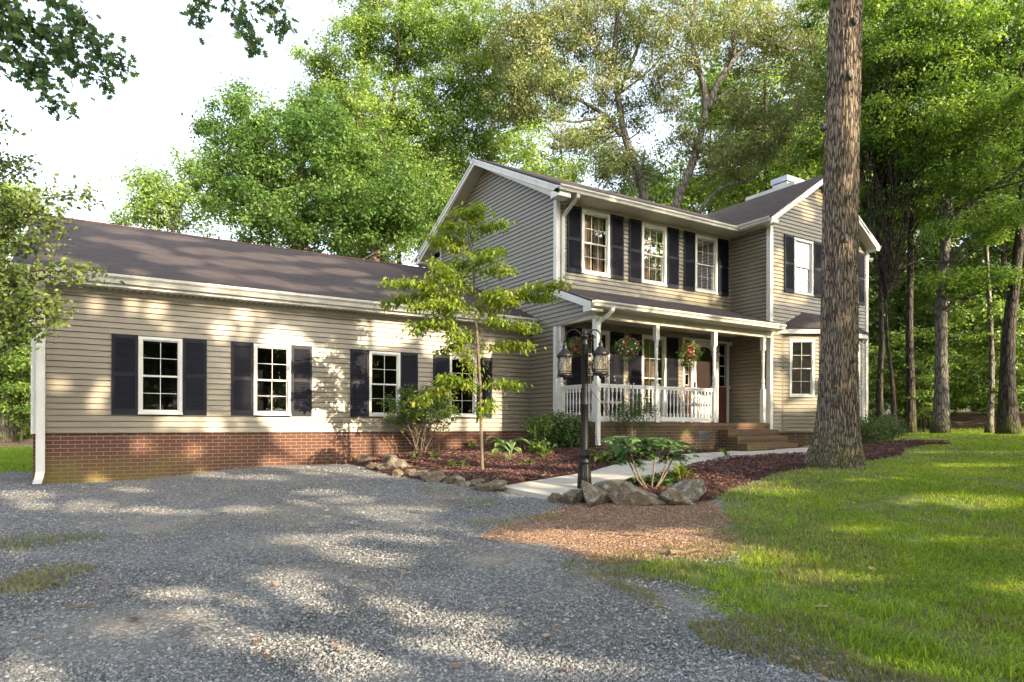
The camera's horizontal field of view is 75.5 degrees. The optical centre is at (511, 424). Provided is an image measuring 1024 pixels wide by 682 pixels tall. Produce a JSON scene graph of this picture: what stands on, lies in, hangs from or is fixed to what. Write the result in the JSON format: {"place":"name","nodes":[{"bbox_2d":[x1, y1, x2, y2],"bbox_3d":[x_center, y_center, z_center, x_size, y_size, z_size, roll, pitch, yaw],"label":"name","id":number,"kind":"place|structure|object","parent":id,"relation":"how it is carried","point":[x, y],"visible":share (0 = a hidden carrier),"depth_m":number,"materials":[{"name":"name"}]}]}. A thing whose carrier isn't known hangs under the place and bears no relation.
{"place":"outdoors","nodes":[
{"label":"outdoors","id":0,"kind":"place"},
{"bbox_2d":[0,427,965,681],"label":"gravel driveway","id":1,"kind":"structure","parent":0,"point":[511,563],"depth_m":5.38,"materials":[{"name":"grey gravel"}]},
{"bbox_2d":[0,106,124,362],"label":"beech tree","id":2,"kind":"object","parent":1,"relation":"on","point":[13,211],"visible":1,"depth_m":8.17,"materials":[{"name":"green plant"}]},
{"bbox_2d":[0,0,308,121],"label":"oak tree","id":3,"kind":"object","parent":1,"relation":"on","point":[17,22],"visible":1,"depth_m":8.46,"materials":[{"name":"green plant"}]},
{"bbox_2d":[6,484,968,679],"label":"fallen leaves","id":4,"kind":"object","parent":1,"relation":"on","point":[335,644],"depth_m":4.22,"materials":[{"name":"brown plant"}]},
{"bbox_2d":[474,479,507,491],"bbox_3d":[-0.288,0.895,9.414,0.482,0.221,0.266,0,0,16],"label":"rock","id":5,"kind":"object","parent":1,"relation":"on","point":[499,485],"visible":0.9,"depth_m":9.32,"materials":[{"name":"stone"}]},
{"bbox_2d":[3,467,1014,681],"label":"bark chips","id":6,"kind":"object","parent":1,"relation":"on","point":[589,531],"visible":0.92,"depth_m":6.68,"materials":[{"name":"brown plant"}]},
{"bbox_2d":[556,489,582,504],"bbox_3d":[0.781,0.954,8.585,0.428,0.237,0.375,0,0,-32],"label":"rock","id":7,"kind":"object","parent":1,"relation":"on","point":[573,496],"visible":0.73,"depth_m":8.43,"materials":[{"name":"stone"}]},
{"bbox_2d":[475,502,732,563],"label":"bark litter","id":8,"kind":"object","parent":1,"relation":"on","point":[577,546],"visible":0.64,"depth_m":6.73,"materials":[{"name":"brown wood"}]},
{"bbox_2d":[581,480,609,506],"bbox_3d":[1.082,0.909,8.419,0.470,0.393,0.313,0,0,-32],"label":"rock","id":9,"kind":"object","parent":8,"relation":"on","point":[594,495],"visible":0.87,"depth_m":8.30,"materials":[{"name":"stone"}]},
{"bbox_2d":[658,488,694,505],"bbox_3d":[2.049,0.917,8.275,0.528,0.259,0.333,0,0,-11],"label":"rock","id":10,"kind":"object","parent":8,"relation":"on","point":[672,496],"visible":0.81,"depth_m":8.13,"materials":[{"name":"stone"}]},
{"bbox_2d":[669,479,706,502],"bbox_3d":[2.238,0.889,8.455,0.495,0.398,0.467,0,0,-32],"label":"rock","id":11,"kind":"object","parent":8,"relation":"on","point":[694,490],"visible":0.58,"depth_m":8.36,"materials":[{"name":"stone"}]},
{"bbox_2d":[338,438,949,500],"bbox_3d":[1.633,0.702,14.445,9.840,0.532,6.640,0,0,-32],"label":"mulch bed","id":12,"kind":"object","parent":1,"relation":"on","point":[364,463],"visible":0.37,"depth_m":12.17,"materials":[{"name":"brown wood"}]},
{"bbox_2d":[387,458,407,468],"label":"rock","id":13,"kind":"object","parent":12,"relation":"on","point":[396,462],"visible":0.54,"depth_m":11.48,"materials":[{"name":"stone"}]},
{"bbox_2d":[376,382,465,452],"bbox_3d":[-1.956,-0.084,13.998,1.887,1.616,1.293,0,0,3],"label":"azalea shrub","id":14,"kind":"object","parent":12,"relation":"on","point":[423,413],"visible":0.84,"depth_m":13.95,"materials":[{"name":"green plant"}]},
{"bbox_2d":[420,471,447,481],"bbox_3d":[-1.168,0.830,10.095,0.456,0.250,0.236,0,0,-14],"label":"rock","id":15,"kind":"object","parent":12,"relation":"on","point":[435,476],"visible":0.73,"depth_m":10.02,"materials":[{"name":"stone"}]},
{"bbox_2d":[441,474,464,483],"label":"rock","id":16,"kind":"object","parent":12,"relation":"on","point":[455,478],"visible":0.81,"depth_m":9.75,"materials":[{"name":"stone"}]},
{"bbox_2d":[373,199,574,468],"bbox_3d":[-0.663,-1.460,11.214,3.494,4.736,1.458,0,0,-3],"label":"dogwood tree","id":17,"kind":"object","parent":12,"relation":"on","point":[448,307],"visible":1,"depth_m":11.26,"materials":[{"name":"green plant"}]},
{"bbox_2d":[485,436,529,452],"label":"hosta plant","id":18,"kind":"object","parent":12,"relation":"on","point":[504,445],"visible":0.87,"depth_m":13.54,"materials":[{"name":"green plant"}]},
{"bbox_2d":[520,414,559,442],"bbox_3d":[0.562,0.205,13.533,0.728,0.975,0.709,0,0,-32],"label":"shrub","id":19,"kind":"object","parent":12,"relation":"on","point":[538,422],"visible":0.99,"depth_m":13.53,"materials":[{"name":"green plant"}]},
{"bbox_2d":[524,436,557,453],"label":"ground plant","id":20,"kind":"object","parent":12,"relation":"on","point":[538,445],"visible":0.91,"depth_m":13.32,"materials":[{"name":"green plant"}]},
{"bbox_2d":[522,406,590,448],"bbox_3d":[1.018,0.144,14.298,1.696,1.122,1.141,0,0,-3],"label":"evergreen shrub","id":21,"kind":"object","parent":12,"relation":"on","point":[569,435],"visible":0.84,"depth_m":14.11,"materials":[{"name":"green plant"}]},
{"bbox_2d":[556,329,609,488],"bbox_3d":[1.017,-0.185,9.505,0.825,2.389,0.278,0,0,27],"label":"lamp post","id":22,"kind":"object","parent":12,"relation":"on","point":[584,468],"visible":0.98,"depth_m":9.47,"materials":[{"name":"black metal"}]},
{"bbox_2d":[589,449,615,462],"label":"hosta plant","id":23,"kind":"object","parent":12,"relation":"on","point":[603,456],"visible":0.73,"depth_m":12.08,"materials":[{"name":"green plant"}]},
{"bbox_2d":[576,373,649,458],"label":"hosta flower stalks","id":24,"kind":"object","parent":12,"relation":"on","point":[623,409],"visible":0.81,"depth_m":12.75,"materials":[{"name":"green plant"}]},
{"bbox_2d":[600,439,640,459],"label":"hosta plant","id":25,"kind":"object","parent":12,"relation":"on","point":[619,453],"visible":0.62,"depth_m":12.45,"materials":[{"name":"green plant"}]},
{"bbox_2d":[607,392,663,446],"bbox_3d":[2.629,-0.070,14.202,1.206,1.465,0.798,0,0,1],"label":"boxwood shrub","id":26,"kind":"object","parent":12,"relation":"on","point":[640,409],"visible":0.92,"depth_m":14.15,"materials":[{"name":"green plant"}]},
{"bbox_2d":[627,446,653,460],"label":"hosta plant","id":27,"kind":"object","parent":12,"relation":"on","point":[640,451],"visible":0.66,"depth_m":12.72,"materials":[{"name":"green plant"}]},
{"bbox_2d":[503,448,807,499],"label":"walkway","id":28,"kind":"structure","parent":1,"relation":"on","point":[544,488],"depth_m":10.74,"materials":[{"name":"concrete"}]},
{"bbox_2d":[0,0,1022,417],"label":"sky","id":29,"kind":"structure","parent":0,"point":[176,71],"materials":[{"name":"white"}]},
{"bbox_2d":[0,426,1023,681],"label":"lawn","id":30,"kind":"structure","parent":0,"point":[868,507],"depth_m":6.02,"materials":[{"name":"green plant"}]},
{"bbox_2d":[0,445,32,472],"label":"grass","id":31,"kind":"structure","parent":30,"relation":"on","point":[19,458],"depth_m":16.82,"materials":[{"name":"green plant"}]},
{"bbox_2d":[10,158,880,483],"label":"house","id":32,"kind":"structure","parent":30,"relation":"on","point":[176,354],"depth_m":14.98,"materials":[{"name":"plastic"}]},
{"bbox_2d":[138,336,182,414],"bbox_3d":[-6.569,-0.870,12.299,0.719,1.386,0.942,0,0,-32],"label":"window","id":33,"kind":"structure","parent":32,"relation":"in","point":[159,359],"depth_m":12.63,"materials":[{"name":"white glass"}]},
{"bbox_2d":[253,344,291,415],"bbox_3d":[-4.929,-0.866,13.335,0.719,1.386,0.942,0,0,-32],"label":"window","id":34,"kind":"structure","parent":32,"relation":"in","point":[272,363],"depth_m":13.69,"materials":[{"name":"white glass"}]},
{"bbox_2d":[369,351,400,416],"bbox_3d":[-2.967,-0.861,14.576,0.719,1.386,0.942,0,0,-32],"label":"window","id":35,"kind":"structure","parent":32,"relation":"in","point":[384,367],"depth_m":14.77,"materials":[{"name":"white glass"}]},
{"bbox_2d":[450,356,476,416],"bbox_3d":[-1.362,-0.857,15.590,0.719,1.386,0.942,0,0,-32],"label":"window","id":36,"kind":"structure","parent":32,"relation":"in","point":[467,407],"depth_m":15.71,"materials":[{"name":"clear glass"}]},
{"bbox_2d":[566,328,581,356],"bbox_3d":[1.442,-1.864,14.751,0.622,0.812,0.584,0,0,-32],"label":"hanging basket","id":37,"kind":"object","parent":32,"relation":"hanging from","point":[574,347],"visible":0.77,"depth_m":14.63,"materials":[{"name":"green plant"}]},
{"bbox_2d":[582,328,609,415],"bbox_3d":[1.826,-1.186,16.164,0.875,2.160,0.742,0,0,-32],"label":"window","id":38,"kind":"structure","parent":32,"relation":"in","point":[605,335],"depth_m":16.06,"materials":[{"name":"clear glass"}]},
{"bbox_2d":[582,209,610,277],"bbox_3d":[1.828,-4.330,16.160,0.892,1.528,0.742,0,0,-32],"label":"window","id":39,"kind":"structure","parent":32,"relation":"in","point":[595,225],"depth_m":16.05,"materials":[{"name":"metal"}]},
{"bbox_2d":[580,383,623,416],"bbox_3d":[2.094,-0.514,15.499,0.974,0.942,0.527,0,0,-32],"label":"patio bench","id":40,"kind":"object","parent":32,"relation":"on","point":[614,403],"visible":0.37,"depth_m":15.51,"materials":[{"name":"white wood"}]},
{"bbox_2d":[612,326,644,361],"bbox_3d":[2.529,-1.758,14.516,0.805,0.786,0.679,0,0,22],"label":"hanging basket","id":41,"kind":"object","parent":32,"relation":"hanging from","point":[629,351],"visible":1,"depth_m":14.41,"materials":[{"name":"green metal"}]},
{"bbox_2d":[641,334,665,416],"bbox_3d":[3.436,-1.182,17.182,0.875,2.160,0.742,0,0,-32],"label":"window","id":42,"kind":"structure","parent":32,"relation":"in","point":[648,357],"depth_m":17.07,"materials":[{"name":"clear glass"}]},
{"bbox_2d":[642,222,666,286],"bbox_3d":[3.447,-4.326,17.184,0.892,1.528,0.742,0,0,-32],"label":"window","id":43,"kind":"structure","parent":32,"relation":"in","point":[654,237],"depth_m":17.00,"materials":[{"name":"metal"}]},
{"bbox_2d":[676,336,704,367],"bbox_3d":[4.170,-1.766,15.566,0.641,0.882,0.654,0,0,-32],"label":"hanging basket","id":44,"kind":"object","parent":32,"relation":"hanging from","point":[688,355],"visible":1,"depth_m":15.48,"materials":[{"name":"green plant"}]},
{"bbox_2d":[693,341,716,417],"bbox_3d":[5.219,-1.137,17.874,0.900,2.160,0.073,0,0,-32],"label":"storm door","id":45,"kind":"structure","parent":32,"relation":"in","point":[703,368],"depth_m":17.89,"materials":[{"name":"white metal"}]},
{"bbox_2d":[695,234,717,294],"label":"window","id":46,"kind":"structure","parent":32,"relation":"in","point":[706,248],"depth_m":17.97,"materials":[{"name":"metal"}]},
{"bbox_2d":[789,339,814,396],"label":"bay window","id":47,"kind":"structure","parent":32,"relation":"in","point":[802,351],"depth_m":17.74,"materials":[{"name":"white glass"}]},
{"bbox_2d":[794,237,813,295],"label":"window","id":48,"kind":"structure","parent":32,"relation":"in","point":[803,249],"depth_m":18.21,"materials":[{"name":"metal"}]},
{"bbox_2d":[580,442,950,502],"bbox_3d":[6.658,0.762,14.559,2.911,0.566,16.804,0,0,42],"label":"mulch bed","id":49,"kind":"object","parent":30,"relation":"on","point":[754,478],"visible":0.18,"depth_m":10.35,"materials":[{"name":"brown wood"}]},
{"bbox_2d":[594,480,621,490],"bbox_3d":[1.371,0.902,9.162,0.442,0.242,0.297,0,0,-11],"label":"rock","id":50,"kind":"object","parent":49,"relation":"on","point":[610,485],"visible":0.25,"depth_m":9.12,"materials":[{"name":"stone"}]},
{"bbox_2d":[606,481,666,505],"bbox_3d":[1.576,0.944,8.318,0.777,0.454,0.367,0,0,2],"label":"rock","id":51,"kind":"object","parent":49,"relation":"on","point":[626,493],"visible":0.77,"depth_m":8.21,"materials":[{"name":"stone"}]},
{"bbox_2d":[600,435,698,488],"bbox_3d":[1.956,0.559,9.373,1.325,0.826,1.118,0,0,-32],"label":"mahonia shrub","id":52,"kind":"object","parent":49,"relation":"on","point":[655,444],"visible":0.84,"depth_m":9.34,"materials":[{"name":"green plant"}]},
{"bbox_2d":[668,463,700,479],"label":"perennial plant","id":53,"kind":"object","parent":49,"relation":"on","point":[683,469],"visible":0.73,"depth_m":9.89,"materials":[{"name":"green plant"}]},
{"bbox_2d":[860,413,896,444],"bbox_3d":[9.036,0.218,16.889,1.219,1.102,1.219,0,0,3],"label":"shrub","id":54,"kind":"object","parent":49,"relation":"on","point":[864,433],"visible":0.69,"depth_m":16.79,"materials":[{"name":"green plant"}]},
{"bbox_2d":[870,413,912,441],"bbox_3d":[10.679,0.160,18.903,1.322,0.984,1.253,0,0,29],"label":"shrub","id":55,"kind":"object","parent":49,"relation":"on","point":[890,430],"visible":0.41,"depth_m":18.75,"materials":[{"name":"green plant"}]},
{"bbox_2d":[802,0,867,469],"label":"oak tree","id":56,"kind":"object","parent":30,"relation":"on","point":[835,441],"visible":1,"depth_m":11.09,"materials":[{"name":"brown plant"}]},
{"bbox_2d":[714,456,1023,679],"bbox_3d":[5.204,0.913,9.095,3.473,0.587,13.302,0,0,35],"label":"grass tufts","id":57,"kind":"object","parent":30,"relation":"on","point":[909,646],"visible":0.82,"depth_m":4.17,"materials":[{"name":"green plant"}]},
{"bbox_2d":[778,0,975,422],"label":"woodland tree","id":58,"kind":"object","parent":30,"relation":"on","point":[879,407],"visible":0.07,"depth_m":26.92,"materials":[{"name":"green plant"}]},
{"bbox_2d":[781,0,995,433],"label":"woodland tree","id":59,"kind":"object","parent":30,"relation":"on","point":[890,209],"visible":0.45,"depth_m":25.26,"materials":[{"name":"green plant"}]},
{"bbox_2d":[802,0,981,432],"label":"woodland tree","id":60,"kind":"object","parent":30,"relation":"on","point":[910,412],"visible":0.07,"depth_m":26.89,"materials":[{"name":"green plant"}]},
{"bbox_2d":[875,412,909,439],"bbox_3d":[11.744,0.073,20.652,1.410,1.118,1.235,0,0,14],"label":"shrub","id":61,"kind":"object","parent":30,"relation":"on","point":[886,415],"visible":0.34,"depth_m":20.41,"materials":[{"name":"green plant"}]},
{"bbox_2d":[786,0,1023,433],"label":"woodland tree","id":62,"kind":"object","parent":30,"relation":"on","point":[938,98],"visible":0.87,"depth_m":22.97,"materials":[{"name":"green plant"}]},
{"bbox_2d":[871,322,981,428],"bbox_3d":[18.644,-2.002,29.977,4.946,4.859,4.324,0,0,-35],"label":"understory tree","id":63,"kind":"object","parent":30,"relation":"on","point":[924,337],"visible":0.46,"depth_m":29.53,"materials":[{"name":"green plant"}]},
{"bbox_2d":[895,356,961,432],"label":"understory tree","id":64,"kind":"object","parent":30,"relation":"on","point":[924,396],"visible":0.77,"depth_m":27.19,"materials":[{"name":"green plant"}]},
{"bbox_2d":[877,0,1023,432],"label":"woodland tree","id":65,"kind":"object","parent":30,"relation":"on","point":[989,424],"visible":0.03,"depth_m":25.94,"materials":[{"name":"green plant"}]},
{"bbox_2d":[903,0,1023,434],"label":"woodland tree","id":66,"kind":"object","parent":30,"relation":"on","point":[1008,421],"visible":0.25,"depth_m":23.85,"materials":[{"name":"green plant"}]},
{"bbox_2d":[922,294,1023,425],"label":"understory tree","id":67,"kind":"object","parent":30,"relation":"on","point":[976,311],"visible":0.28,"depth_m":29.39,"materials":[{"name":"green plant"}]},
{"bbox_2d":[947,300,1023,410],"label":"understory tree","id":68,"kind":"object","parent":30,"relation":"on","point":[997,320],"visible":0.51,"depth_m":26.60,"materials":[{"name":"green plant"}]},
{"bbox_2d":[0,411,1023,452],"bbox_3d":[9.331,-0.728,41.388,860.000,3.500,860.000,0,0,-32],"label":"forest floor","id":69,"kind":"structure","parent":0,"point":[967,419],"depth_m":37.41,"materials":[{"name":"brown soil"}]},
{"bbox_2d":[0,331,30,443],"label":"understory tree","id":70,"kind":"object","parent":69,"relation":"on","point":[13,390],"visible":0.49,"depth_m":25.80,"materials":[{"name":"green plant"}]},
{"bbox_2d":[0,320,30,418],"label":"understory tree","id":71,"kind":"object","parent":69,"relation":"on","point":[11,403],"visible":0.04,"depth_m":26.78,"materials":[{"name":"green plant"}]},
{"bbox_2d":[0,174,72,441],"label":"woodland tree","id":72,"kind":"object","parent":69,"relation":"on","point":[11,433],"visible":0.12,"depth_m":26.84,"materials":[{"name":"green plant"}]},
{"bbox_2d":[93,142,241,233],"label":"oak tree","id":73,"kind":"object","parent":69,"relation":"on","point":[145,209],"visible":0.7,"depth_m":47.42,"materials":[{"name":"green plant"}]},
{"bbox_2d":[181,71,455,261],"bbox_3d":[-8.627,-7.501,29.908,12.019,16.369,7.977,0,0,-16],"label":"maple tree","id":74,"kind":"object","parent":69,"relation":"on","point":[260,183],"visible":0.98,"depth_m":28.71,"materials":[{"name":"green plant"}]},
{"bbox_2d":[280,112,403,264],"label":"woodland tree","id":75,"kind":"object","parent":69,"relation":"on","point":[315,249],"depth_m":42.80,"materials":[{"name":"green plant"}]},
{"bbox_2d":[330,96,468,417],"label":"woodland tree","id":76,"kind":"object","parent":69,"relation":"on","point":[360,254],"visible":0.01,"depth_m":42.29,"materials":[{"name":"green plant"}]},
{"bbox_2d":[274,0,535,417],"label":"oak tree","id":77,"kind":"object","parent":69,"relation":"on","point":[423,27],"visible":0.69,"depth_m":36.12,"materials":[{"name":"green plant"}]},
{"bbox_2d":[415,48,588,237],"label":"woodland tree","id":78,"kind":"object","parent":69,"relation":"on","point":[506,142],"visible":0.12,"depth_m":42.73,"materials":[{"name":"green plant"}]},
{"bbox_2d":[493,97,579,183],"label":"woodland tree","id":79,"kind":"object","parent":69,"relation":"on","point":[531,165],"visible":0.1,"depth_m":47.48,"materials":[{"name":"green plant"}]},
{"bbox_2d":[541,150,594,183],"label":"woodland tree","id":80,"kind":"object","parent":69,"relation":"on","point":[572,175],"visible":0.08,"depth_m":44.02,"materials":[{"name":"green plant"}]},
{"bbox_2d":[471,0,701,200],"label":"oak tree","id":81,"kind":"object","parent":69,"relation":"on","point":[544,32],"visible":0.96,"depth_m":32.68,"materials":[{"name":"green plant"}]},
{"bbox_2d":[539,114,683,196],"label":"woodland tree","id":82,"kind":"object","parent":69,"relation":"on","point":[674,169],"visible":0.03,"depth_m":51.06,"materials":[{"name":"green plant"}]},
{"bbox_2d":[607,174,661,201],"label":"woodland tree","id":83,"kind":"object","parent":69,"relation":"on","point":[627,191],"visible":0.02,"depth_m":39.02,"materials":[{"name":"green plant"}]},
{"bbox_2d":[617,145,698,205],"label":"woodland tree","id":84,"kind":"object","parent":69,"relation":"on","point":[655,198],"visible":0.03,"depth_m":43.97,"materials":[{"name":"green plant"}]},
{"bbox_2d":[647,167,742,214],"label":"woodland tree","id":85,"kind":"object","parent":69,"relation":"on","point":[663,186],"visible":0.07,"depth_m":40.77,"materials":[{"name":"green plant"}]},
{"bbox_2d":[657,95,773,214],"bbox_3d":[12.087,-9.975,40.124,9.702,20.955,7.338,0,0,-32],"label":"woodland tree","id":86,"kind":"object","parent":69,"relation":"on","point":[687,207],"visible":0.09,"depth_m":39.16,"materials":[{"name":"green plant"}]},
{"bbox_2d":[624,0,828,213],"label":"oak tree","id":87,"kind":"object","parent":69,"relation":"on","point":[697,34],"visible":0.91,"depth_m":30.80,"materials":[{"name":"green plant"}]},
{"bbox_2d":[670,92,813,210],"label":"woodland tree","id":88,"kind":"object","parent":69,"relation":"on","point":[697,172],"visible":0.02,"depth_m":40.79,"materials":[{"name":"green plant"}]},
{"bbox_2d":[660,0,872,256],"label":"woodland tree","id":89,"kind":"object","parent":69,"relation":"on","point":[744,194],"visible":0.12,"depth_m":34.66,"materials":[{"name":"green plant"}]},
{"bbox_2d":[710,109,884,346],"bbox_3d":[16.029,-8.630,41.268,10.278,18.282,12.468,0,0,-40],"label":"woodland tree","id":90,"kind":"object","parent":69,"relation":"on","point":[758,175],"depth_m":39.54,"materials":[{"name":"green plant"}]},
{"bbox_2d":[744,36,903,325],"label":"woodland tree","id":91,"kind":"object","parent":69,"relation":"on","point":[781,80],"depth_m":44.00,"materials":[{"name":"green plant"}]},
{"bbox_2d":[773,19,928,337],"bbox_3d":[19.539,-11.662,40.402,10.412,24.022,11.039,0,0,32],"label":"woodland tree","id":92,"kind":"object","parent":69,"relation":"on","point":[873,305],"visible":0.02,"depth_m":38.73,"materials":[{"name":"green plant"}]},
{"bbox_2d":[754,11,966,422],"bbox_3d":[18.328,-10.883,37.120,11.219,22.801,10.582,0,0,-4],"label":"woodland tree","id":93,"kind":"object","parent":69,"relation":"on","point":[891,316],"visible":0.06,"depth_m":35.07,"materials":[{"name":"green plant"}]},
{"bbox_2d":[868,362,888,419],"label":"understory tree","id":94,"kind":"object","parent":69,"relation":"on","point":[883,371],"visible":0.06,"depth_m":27.10,"materials":[{"name":"green plant"}]},
{"bbox_2d":[868,353,904,408],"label":"understory tree","id":95,"kind":"object","parent":69,"relation":"on","point":[886,377],"visible":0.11,"depth_m":33.39,"materials":[{"name":"green plant"}]},
{"bbox_2d":[868,343,905,422],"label":"understory tree","id":96,"kind":"object","parent":69,"relation":"on","point":[872,357],"visible":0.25,"depth_m":29.57,"materials":[{"name":"green plant"}]},
{"bbox_2d":[867,108,969,415],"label":"woodland tree","id":97,"kind":"object","parent":69,"relation":"on","point":[919,299],"visible":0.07,"depth_m":41.33,"materials":[{"name":"green plant"}]},
{"bbox_2d":[871,329,965,427],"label":"understory tree","id":98,"kind":"object","parent":69,"relation":"on","point":[920,421],"visible":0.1,"depth_m":32.09,"materials":[{"name":"green plant"}]},
{"bbox_2d":[873,325,969,423],"bbox_3d":[20.859,-2.322,34.256,4.795,5.490,4.192,0,0,14],"label":"understory tree","id":99,"kind":"object","parent":69,"relation":"on","point":[890,336],"visible":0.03,"depth_m":34.25,"materials":[{"name":"green plant"}]},
{"bbox_2d":[883,188,983,348],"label":"woodland tree","id":100,"kind":"object","parent":69,"relation":"on","point":[933,242],"visible":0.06,"depth_m":46.39,"materials":[{"name":"green plant"}]},
{"bbox_2d":[926,362,986,416],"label":"understory tree","id":101,"kind":"object","parent":69,"relation":"on","point":[959,394],"visible":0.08,"depth_m":34.78,"materials":[{"name":"green plant"}]},
{"bbox_2d":[911,67,1023,325],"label":"woodland tree","id":102,"kind":"object","parent":69,"relation":"on","point":[1021,283],"visible":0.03,"depth_m":38.12,"materials":[{"name":"green plant"}]},
{"bbox_2d":[914,112,1023,357],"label":"woodland tree","id":103,"kind":"object","parent":69,"relation":"on","point":[1004,251],"visible":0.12,"depth_m":32.66,"materials":[{"name":"green plant"}]},
{"bbox_2d":[954,352,1023,415],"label":"understory tree","id":104,"kind":"object","parent":69,"relation":"on","point":[982,377],"visible":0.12,"depth_m":31.44,"materials":[{"name":"green plant"}]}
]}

